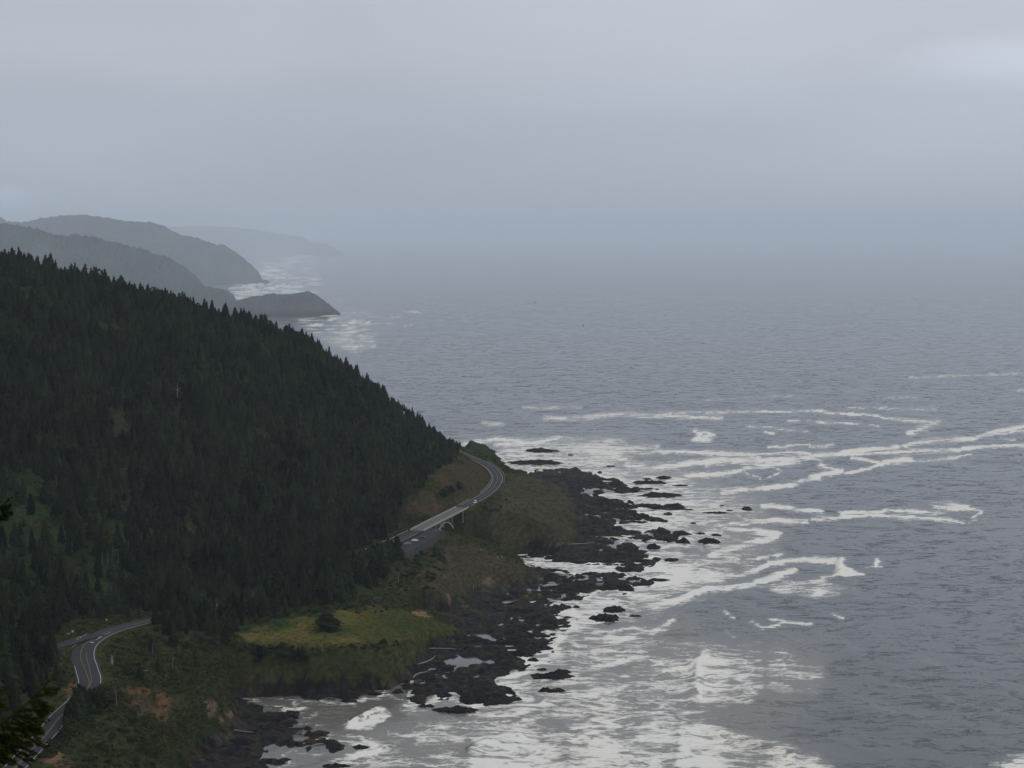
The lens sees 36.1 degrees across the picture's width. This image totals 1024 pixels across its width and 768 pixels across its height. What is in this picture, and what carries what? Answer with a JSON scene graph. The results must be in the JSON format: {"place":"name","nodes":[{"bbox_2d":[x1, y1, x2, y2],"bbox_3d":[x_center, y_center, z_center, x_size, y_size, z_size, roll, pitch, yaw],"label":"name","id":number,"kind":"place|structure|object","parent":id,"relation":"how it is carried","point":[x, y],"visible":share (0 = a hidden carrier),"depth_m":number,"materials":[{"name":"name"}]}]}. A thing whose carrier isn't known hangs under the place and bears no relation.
{"place":"outdoors","nodes":[
{"label":"outdoors","id":0,"kind":"place"},
{"bbox_2d":[57,633,105,647],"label":"road","id":1,"kind":"structure","parent":0,"point":[75,641],"depth_m":789.41,"materials":[{"name":"asphalt"}]},
{"bbox_2d":[0,223,236,305],"bbox_3d":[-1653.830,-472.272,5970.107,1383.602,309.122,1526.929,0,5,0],"label":"hills","id":2,"kind":"structure","parent":0,"point":[137,266],"depth_m":5478.84,"materials":[{"name":"grey"}]},
{"bbox_2d":[0,214,269,284],"bbox_3d":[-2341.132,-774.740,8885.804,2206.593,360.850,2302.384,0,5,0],"label":"hills","id":3,"kind":"structure","parent":0,"point":[206,263],"depth_m":8112.05,"materials":[{"name":"grey"}]},
{"bbox_2d":[2,530,421,767],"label":"road","id":4,"kind":"structure","parent":0,"point":[88,648],"depth_m":737.44,"materials":[{"name":"asphalt"}]},
{"bbox_2d":[16,653,91,766],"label":"road markings","id":5,"kind":"object","parent":4,"relation":"on","point":[62,714],"visible":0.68,"depth_m":656.13,"materials":[{"name":"yellow paint"}]},
{"bbox_2d":[14,620,149,767],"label":"road markings","id":6,"kind":"object","parent":4,"relation":"on","point":[87,687],"visible":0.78,"depth_m":722.06,"materials":[{"name":"yellow paint"}]},
{"bbox_2d":[25,540,402,767],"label":"road markings","id":7,"kind":"object","parent":4,"relation":"on","point":[100,683],"visible":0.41,"depth_m":728.12,"materials":[{"name":"white paint"}]},
{"bbox_2d":[166,226,343,254],"bbox_3d":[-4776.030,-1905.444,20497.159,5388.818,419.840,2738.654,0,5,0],"label":"hills","id":8,"kind":"structure","parent":0,"point":[240,241],"depth_m":19604.96,"materials":[{"name":"grey"}]},
{"bbox_2d":[228,291,339,316],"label":"hills","id":9,"kind":"structure","parent":0,"point":[306,304],"depth_m":4732.89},
{"bbox_2d":[0,279,578,767],"bbox_3d":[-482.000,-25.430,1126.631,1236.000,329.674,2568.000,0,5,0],"label":"terrain","id":10,"kind":"structure","parent":0,"point":[298,629],"depth_m":923.52,"materials":[{"name":"plant"}]},
{"bbox_2d":[0,472,6,513],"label":"spruce tree","id":11,"kind":"object","parent":10,"relation":"on","point":[3,491],"visible":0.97,"depth_m":950.31,"materials":[{"name":"green plant"}]},
{"bbox_2d":[0,687,12,723],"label":"spruce tree","id":12,"kind":"object","parent":10,"relation":"on","point":[6,714],"visible":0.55,"depth_m":613.01,"materials":[{"name":"green plant"}]},
{"bbox_2d":[1,664,17,696],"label":"spruce tree","id":13,"kind":"object","parent":10,"relation":"on","point":[6,680],"visible":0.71,"depth_m":630.99,"materials":[{"name":"green plant"}]},
{"bbox_2d":[0,631,19,686],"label":"spruce tree","id":14,"kind":"object","parent":10,"relation":"on","point":[5,655],"visible":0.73,"depth_m":638.07,"materials":[{"name":"green plant"}]},
{"bbox_2d":[1,593,19,626],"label":"spruce tree","id":15,"kind":"object","parent":10,"relation":"on","point":[6,606],"visible":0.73,"depth_m":749.13,"materials":[{"name":"green plant"}]},
{"bbox_2d":[8,695,14,720],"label":"spruce tree","id":16,"kind":"object","parent":10,"relation":"on","point":[12,706],"visible":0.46,"depth_m":621.70,"materials":[{"name":"green plant"}]},
{"bbox_2d":[8,607,16,630],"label":"spruce tree","id":17,"kind":"object","parent":10,"relation":"on","point":[12,620],"visible":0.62,"depth_m":748.75,"materials":[{"name":"green plant"}]},
{"bbox_2d":[8,521,18,547],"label":"spruce tree","id":18,"kind":"object","parent":10,"relation":"on","point":[13,539],"visible":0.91,"depth_m":902.73,"materials":[{"name":"green plant"}]},
{"bbox_2d":[8,682,25,711],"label":"spruce tree","id":19,"kind":"object","parent":10,"relation":"on","point":[16,702],"visible":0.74,"depth_m":630.36,"materials":[{"name":"green plant"}]},
{"bbox_2d":[11,652,22,687],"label":"spruce tree","id":20,"kind":"object","parent":10,"relation":"on","point":[16,670],"visible":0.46,"depth_m":646.51,"materials":[{"name":"green plant"}]},
{"bbox_2d":[11,584,27,621],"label":"spruce tree","id":21,"kind":"object","parent":10,"relation":"on","point":[17,604],"visible":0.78,"depth_m":757.62,"materials":[{"name":"green plant"}]},
{"bbox_2d":[16,609,32,637],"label":"spruce tree","id":22,"kind":"object","parent":10,"relation":"on","point":[23,626],"visible":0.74,"depth_m":754.27,"materials":[{"name":"green plant"}]},
{"bbox_2d":[18,642,34,693],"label":"spruce tree","id":23,"kind":"object","parent":10,"relation":"on","point":[25,662],"visible":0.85,"depth_m":655.87,"materials":[{"name":"green plant"}]},
{"bbox_2d":[0,491,59,767],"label":"spruce tree","id":24,"kind":"object","parent":10,"relation":"on","point":[33,730],"visible":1,"depth_m":12.50,"materials":[{"name":"green plant"}]},
{"bbox_2d":[25,492,35,525],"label":"spruce tree","id":25,"kind":"object","parent":10,"relation":"on","point":[30,508],"visible":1,"depth_m":949.67,"materials":[{"name":"green plant"}]},
{"bbox_2d":[28,646,38,669],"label":"spruce tree","id":26,"kind":"object","parent":10,"relation":"on","point":[30,651],"visible":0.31,"depth_m":679.67,"materials":[{"name":"green plant"}]},
{"bbox_2d":[28,666,43,706],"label":"spruce tree","id":27,"kind":"object","parent":10,"relation":"on","point":[34,677],"visible":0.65,"depth_m":658.64,"materials":[{"name":"green plant"}]},
{"bbox_2d":[29,655,42,692],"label":"spruce tree","id":28,"kind":"object","parent":10,"relation":"on","point":[31,665],"visible":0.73,"depth_m":661.53,"materials":[{"name":"green plant"}]},
{"bbox_2d":[30,625,43,659],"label":"spruce tree","id":29,"kind":"object","parent":10,"relation":"on","point":[36,643],"visible":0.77,"depth_m":703.44,"materials":[{"name":"green plant"}]},
{"bbox_2d":[40,520,49,542],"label":"spruce tree","id":30,"kind":"object","parent":10,"relation":"on","point":[45,533],"visible":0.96,"depth_m":928.73,"materials":[{"name":"green plant"}]},
{"bbox_2d":[42,635,52,666],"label":"spruce tree","id":31,"kind":"object","parent":10,"relation":"on","point":[47,653],"visible":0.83,"depth_m":706.21,"materials":[{"name":"green plant"}]},
{"bbox_2d":[46,744,57,754],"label":"shrub","id":32,"kind":"object","parent":10,"relation":"on","point":[53,750],"visible":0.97,"depth_m":602.42,"materials":[{"name":"green plant"}]},
{"bbox_2d":[48,628,59,660],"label":"spruce tree","id":33,"kind":"object","parent":10,"relation":"on","point":[51,641],"visible":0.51,"depth_m":724.86,"materials":[{"name":"green plant"}]},
{"bbox_2d":[51,451,61,486],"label":"spruce tree","id":34,"kind":"object","parent":10,"relation":"on","point":[56,467],"visible":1,"depth_m":1019.64,"materials":[{"name":"green plant"}]},
{"bbox_2d":[58,731,70,741],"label":"shrub","id":35,"kind":"object","parent":10,"relation":"on","point":[66,735],"visible":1,"depth_m":620.15,"materials":[{"name":"green plant"}]},
{"bbox_2d":[62,708,70,722],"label":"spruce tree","id":36,"kind":"object","parent":10,"relation":"on","point":[66,713],"visible":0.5,"depth_m":638.72,"materials":[{"name":"green plant"}]},
{"bbox_2d":[66,514,76,556],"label":"spruce tree","id":37,"kind":"object","parent":10,"relation":"on","point":[71,532],"visible":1,"depth_m":941.15,"materials":[{"name":"green plant"}]},
{"bbox_2d":[65,695,79,708],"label":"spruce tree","id":38,"kind":"object","parent":10,"relation":"on","point":[73,699],"visible":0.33,"depth_m":654.71,"materials":[{"name":"green plant"}]},
{"bbox_2d":[70,707,78,721],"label":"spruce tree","id":39,"kind":"object","parent":10,"relation":"on","point":[73,713],"visible":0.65,"depth_m":641.25,"materials":[{"name":"green plant"}]},
{"bbox_2d":[73,701,84,720],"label":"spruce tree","id":40,"kind":"object","parent":10,"relation":"on","point":[79,712],"visible":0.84,"depth_m":647.82,"materials":[{"name":"green plant"}]},
{"bbox_2d":[74,689,84,700],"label":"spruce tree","id":41,"kind":"object","parent":10,"relation":"on","point":[79,694],"visible":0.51,"depth_m":659.84,"materials":[{"name":"green plant"}]},
{"bbox_2d":[74,697,89,716],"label":"spruce tree","id":42,"kind":"object","parent":10,"relation":"on","point":[83,706],"visible":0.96,"depth_m":652.68,"materials":[{"name":"green plant"}]},
{"bbox_2d":[80,686,89,698],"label":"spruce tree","id":43,"kind":"object","parent":10,"relation":"on","point":[85,691],"visible":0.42,"depth_m":664.50,"materials":[{"name":"green plant"}]},
{"bbox_2d":[85,696,93,713],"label":"spruce tree","id":44,"kind":"object","parent":10,"relation":"on","point":[88,703],"visible":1,"depth_m":654.74,"materials":[{"name":"green plant"}]},
{"bbox_2d":[85,517,95,552],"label":"spruce tree","id":45,"kind":"object","parent":10,"relation":"on","point":[89,533],"visible":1,"depth_m":958.82,"materials":[{"name":"green plant"}]},
{"bbox_2d":[88,691,104,708],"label":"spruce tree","id":46,"kind":"object","parent":10,"relation":"on","point":[95,698],"visible":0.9,"depth_m":662.30,"materials":[{"name":"green plant"}]},
{"bbox_2d":[96,522,106,564],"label":"spruce tree","id":47,"kind":"object","parent":10,"relation":"on","point":[101,538],"visible":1,"depth_m":947.80,"materials":[{"name":"green plant"}]},
{"bbox_2d":[100,693,109,706],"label":"spruce tree","id":48,"kind":"object","parent":10,"relation":"on","point":[104,700],"visible":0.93,"depth_m":666.54,"materials":[{"name":"green plant"}]},
{"bbox_2d":[104,528,112,565],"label":"spruce tree","id":49,"kind":"object","parent":10,"relation":"on","point":[108,547],"visible":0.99,"depth_m":950.14,"materials":[{"name":"green plant"}]},
{"bbox_2d":[104,692,115,705],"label":"shrub","id":50,"kind":"object","parent":10,"relation":"on","point":[109,698],"visible":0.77,"depth_m":678.01,"materials":[{"name":"green plant"}]},
{"bbox_2d":[103,689,118,702],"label":"shrub","id":51,"kind":"object","parent":10,"relation":"on","point":[106,692],"visible":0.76,"depth_m":683.17,"materials":[{"name":"green plant"}]},
{"bbox_2d":[112,521,123,563],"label":"spruce tree","id":52,"kind":"object","parent":10,"relation":"on","point":[117,539],"visible":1,"depth_m":959.71,"materials":[{"name":"green plant"}]},
{"bbox_2d":[124,660,132,674],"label":"spruce tree","id":53,"kind":"object","parent":10,"relation":"on","point":[128,670],"visible":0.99,"depth_m":741.63,"materials":[{"name":"green plant"}]},
{"bbox_2d":[135,662,144,680],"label":"spruce tree","id":54,"kind":"object","parent":10,"relation":"on","point":[139,675],"visible":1,"depth_m":739.94,"materials":[{"name":"green plant"}]},
{"bbox_2d":[147,636,155,651],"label":"spruce tree","id":55,"kind":"object","parent":10,"relation":"on","point":[151,648],"visible":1,"depth_m":785.29,"materials":[{"name":"green plant"}]},
{"bbox_2d":[150,604,160,624],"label":"spruce tree","id":56,"kind":"object","parent":10,"relation":"on","point":[155,619],"visible":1,"depth_m":831.29,"materials":[{"name":"green plant"}]},
{"bbox_2d":[152,656,164,671],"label":"spruce tree","id":57,"kind":"object","parent":10,"relation":"on","point":[158,666],"visible":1,"depth_m":760.28,"materials":[{"name":"green plant"}]},
{"bbox_2d":[165,614,173,635],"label":"spruce tree","id":58,"kind":"object","parent":10,"relation":"on","point":[169,625],"visible":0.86,"depth_m":817.21,"materials":[{"name":"green plant"}]},
{"bbox_2d":[169,599,175,619],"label":"spruce tree","id":59,"kind":"object","parent":10,"relation":"on","point":[172,611],"visible":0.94,"depth_m":840.10,"materials":[{"name":"green plant"}]},
{"bbox_2d":[167,629,179,647],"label":"spruce tree","id":60,"kind":"object","parent":10,"relation":"on","point":[173,641],"visible":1,"depth_m":801.56,"materials":[{"name":"green plant"}]},
{"bbox_2d":[173,601,186,624],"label":"spruce tree","id":61,"kind":"object","parent":10,"relation":"on","point":[177,613],"visible":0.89,"depth_m":838.33,"materials":[{"name":"green plant"}]},
{"bbox_2d":[176,612,185,631],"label":"spruce tree","id":62,"kind":"object","parent":10,"relation":"on","point":[181,622],"visible":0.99,"depth_m":832.71,"materials":[{"name":"green plant"}]},
{"bbox_2d":[184,619,189,633],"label":"spruce tree","id":63,"kind":"object","parent":10,"relation":"on","point":[187,630],"visible":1,"depth_m":830.29,"materials":[{"name":"green plant"}]},
{"bbox_2d":[185,608,195,626],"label":"spruce tree","id":64,"kind":"object","parent":10,"relation":"on","point":[187,615],"visible":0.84,"depth_m":840.75,"materials":[{"name":"green plant"}]},
{"bbox_2d":[185,599,197,623],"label":"spruce tree","id":65,"kind":"object","parent":10,"relation":"on","point":[189,606],"visible":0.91,"depth_m":843.70,"materials":[{"name":"green plant"}]},
{"bbox_2d":[195,600,204,624],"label":"spruce tree","id":66,"kind":"object","parent":10,"relation":"on","point":[199,614],"visible":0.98,"depth_m":847.39,"materials":[{"name":"green plant"}]},
{"bbox_2d":[208,597,220,623],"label":"spruce tree","id":67,"kind":"object","parent":10,"relation":"on","point":[211,604],"visible":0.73,"depth_m":853.46,"materials":[{"name":"green plant"}]},
{"bbox_2d":[220,625,230,644],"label":"spruce tree","id":68,"kind":"object","parent":10,"relation":"on","point":[225,637],"visible":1,"depth_m":834.36,"materials":[{"name":"green plant"}]},
{"bbox_2d":[0,246,460,691],"bbox_3d":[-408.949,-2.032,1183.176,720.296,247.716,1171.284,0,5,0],"label":"forest","id":69,"kind":"object","parent":10,"relation":"on","point":[268,524],"visible":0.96,"depth_m":1159.24,"materials":[{"name":"plant"}]},
{"bbox_2d":[256,645,265,657],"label":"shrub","id":70,"kind":"object","parent":10,"relation":"on","point":[260,651],"visible":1,"depth_m":837.83,"materials":[{"name":"green plant"}]},
{"bbox_2d":[274,642,293,661],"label":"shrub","id":71,"kind":"object","parent":10,"relation":"on","point":[283,651],"visible":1,"depth_m":837.23,"materials":[{"name":"green plant"}]},
{"bbox_2d":[0,334,577,767],"bbox_3d":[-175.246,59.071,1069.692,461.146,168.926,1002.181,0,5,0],"label":"undergrowth","id":72,"kind":"object","parent":10,"relation":"on","point":[156,724],"visible":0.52,"depth_m":812.02,"materials":[{"name":"green plant"}]},
{"bbox_2d":[292,647,307,661],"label":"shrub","id":73,"kind":"object","parent":10,"relation":"on","point":[300,653],"visible":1,"depth_m":836.74,"materials":[{"name":"green plant"}]},
{"bbox_2d":[314,611,340,632],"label":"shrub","id":74,"kind":"object","parent":10,"relation":"on","point":[328,622],"visible":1,"depth_m":866.07,"materials":[{"name":"green plant"}]},
{"bbox_2d":[356,548,366,568],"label":"spruce tree","id":75,"kind":"object","parent":10,"relation":"on","point":[359,556],"visible":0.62,"depth_m":999.29,"materials":[{"name":"green plant"}]},
{"bbox_2d":[365,548,371,559],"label":"spruce tree","id":76,"kind":"object","parent":10,"relation":"on","point":[368,553],"visible":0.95,"depth_m":1024.21,"materials":[{"name":"green plant"}]},
{"bbox_2d":[394,535,401,546],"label":"spruce tree","id":77,"kind":"object","parent":10,"relation":"on","point":[397,543],"visible":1,"depth_m":1079.53,"materials":[{"name":"green plant"}]},
{"bbox_2d":[398,549,406,562],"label":"spruce tree","id":78,"kind":"object","parent":10,"relation":"on","point":[402,555],"visible":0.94,"depth_m":1059.85,"materials":[{"name":"green plant"}]},
{"bbox_2d":[404,530,444,557],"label":"retaining wall","id":79,"kind":"structure","parent":10,"relation":"on","point":[430,541],"depth_m":1103.59,"materials":[{"name":"concrete"}]},
{"bbox_2d":[432,545,439,555],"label":"spruce tree","id":80,"kind":"object","parent":10,"relation":"on","point":[436,551],"visible":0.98,"depth_m":1090.56,"materials":[{"name":"green plant"}]},
{"bbox_2d":[410,506,468,531],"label":"arch bridge","id":81,"kind":"structure","parent":10,"relation":"on","point":[426,525],"depth_m":1189.96,"materials":[{"name":"concrete"}]},
{"bbox_2d":[437,553,445,561],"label":"spruce tree","id":82,"kind":"object","parent":10,"relation":"on","point":[440,557],"visible":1,"depth_m":1081.99,"materials":[{"name":"green plant"}]},
{"bbox_2d":[400,529,441,551],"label":"pavement","id":83,"kind":"structure","parent":0,"point":[429,533],"depth_m":1108.41,"materials":[{"name":"asphalt"}]},
{"bbox_2d":[187,455,692,767],"bbox_3d":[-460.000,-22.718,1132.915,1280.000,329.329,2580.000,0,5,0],"label":"rocky shore","id":84,"kind":"structure","parent":0,"point":[479,611],"depth_m":965.26,"materials":[{"name":"stone"}]},
{"bbox_2d":[259,488,673,760],"bbox_3d":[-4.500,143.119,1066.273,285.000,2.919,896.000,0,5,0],"label":"water","id":85,"kind":"structure","parent":84,"relation":"on","point":[459,661],"depth_m":955.66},
{"bbox_2d":[458,450,502,507],"bbox_3d":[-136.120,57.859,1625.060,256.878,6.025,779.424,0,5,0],"label":"road","id":86,"kind":"structure","parent":0,"point":[490,489],"depth_m":1361.45,"materials":[{"name":"asphalt"}]},
{"bbox_2d":[0,0,1023,238],"label":"sky","id":87,"kind":"structure","parent":0,"point":[308,119],"materials":[{"name":"grey"}]},
{"bbox_2d":[204,239,1023,767],"bbox_3d":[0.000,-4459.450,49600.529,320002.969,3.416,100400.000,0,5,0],"label":"sea","id":88,"kind":"structure","parent":0,"point":[842,419],"depth_m":1683.84,"materials":[{"name":"liquid"}]},
{"bbox_2d":[322,763,350,767],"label":"sea rock","id":89,"kind":"object","parent":88,"relation":"in","point":[335,765],"visible":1,"depth_m":722.59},
{"bbox_2d":[341,698,356,702],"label":"sea rock","id":90,"kind":"object","parent":88,"relation":"in","point":[349,700],"visible":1,"depth_m":823.35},
{"bbox_2d":[352,744,368,748],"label":"sea rock","id":91,"kind":"object","parent":88,"relation":"in","point":[358,746],"visible":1,"depth_m":748.98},
{"bbox_2d":[432,705,477,713],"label":"sea rock","id":92,"kind":"object","parent":88,"relation":"in","point":[457,709],"visible":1,"depth_m":805.63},
{"bbox_2d":[459,693,521,705],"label":"sea rock","id":93,"kind":"object","parent":88,"relation":"in","point":[486,699],"visible":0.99,"depth_m":822.60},
{"bbox_2d":[510,649,536,656],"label":"sea rock","id":94,"kind":"object","parent":88,"relation":"in","point":[524,653],"visible":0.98,"depth_m":913.98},
{"bbox_2d":[506,459,563,464],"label":"sea rock","id":95,"kind":"object","parent":88,"relation":"in","point":[536,462],"visible":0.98,"depth_m":1679.63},
{"bbox_2d":[526,448,559,452],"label":"sea rock","id":96,"kind":"object","parent":88,"relation":"in","point":[538,450],"visible":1,"depth_m":1774.36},
{"bbox_2d":[537,687,564,692],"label":"sea rock","id":97,"kind":"object","parent":88,"relation":"in","point":[549,690],"visible":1,"depth_m":841.75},
{"bbox_2d":[530,672,575,679],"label":"sea rock","id":98,"kind":"object","parent":88,"relation":"in","point":[554,676],"visible":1,"depth_m":867.72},
{"bbox_2d":[554,669,570,673],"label":"sea rock","id":99,"kind":"object","parent":88,"relation":"in","point":[562,671],"visible":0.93,"depth_m":878.34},
{"bbox_2d":[588,613,618,621],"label":"sea rock","id":100,"kind":"object","parent":88,"relation":"in","point":[605,617],"visible":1,"depth_m":998.05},
{"bbox_2d":[603,605,624,612],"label":"sea rock","id":101,"kind":"object","parent":88,"relation":"in","point":[614,609],"visible":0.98,"depth_m":1021.04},
{"bbox_2d":[617,584,633,591],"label":"sea rock","id":102,"kind":"object","parent":88,"relation":"in","point":[628,587],"visible":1,"depth_m":1083.19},
{"bbox_2d":[633,480,666,483],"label":"sea rock","id":103,"kind":"object","parent":88,"relation":"in","point":[648,482],"visible":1,"depth_m":1547.77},
{"bbox_2d":[646,543,660,549],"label":"sea rock","id":104,"kind":"object","parent":88,"relation":"in","point":[653,546],"visible":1,"depth_m":1225.96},
{"bbox_2d":[637,492,680,497],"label":"sea rock","id":105,"kind":"object","parent":88,"relation":"in","point":[657,494],"visible":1,"depth_m":1471.14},
{"bbox_2d":[651,578,670,581],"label":"sea rock","id":106,"kind":"object","parent":88,"relation":"in","point":[658,579],"visible":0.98,"depth_m":1112.73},
{"bbox_2d":[675,537,690,543],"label":"sea rock","id":107,"kind":"object","parent":88,"relation":"in","point":[683,540],"visible":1,"depth_m":1248.74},
{"bbox_2d":[698,537,720,543],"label":"sea rock","id":108,"kind":"object","parent":88,"relation":"in","point":[706,540],"visible":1,"depth_m":1248.83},
{"bbox_2d":[702,511,731,513],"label":"sea rock","id":109,"kind":"object","parent":88,"relation":"in","point":[718,512],"visible":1,"depth_m":1381.27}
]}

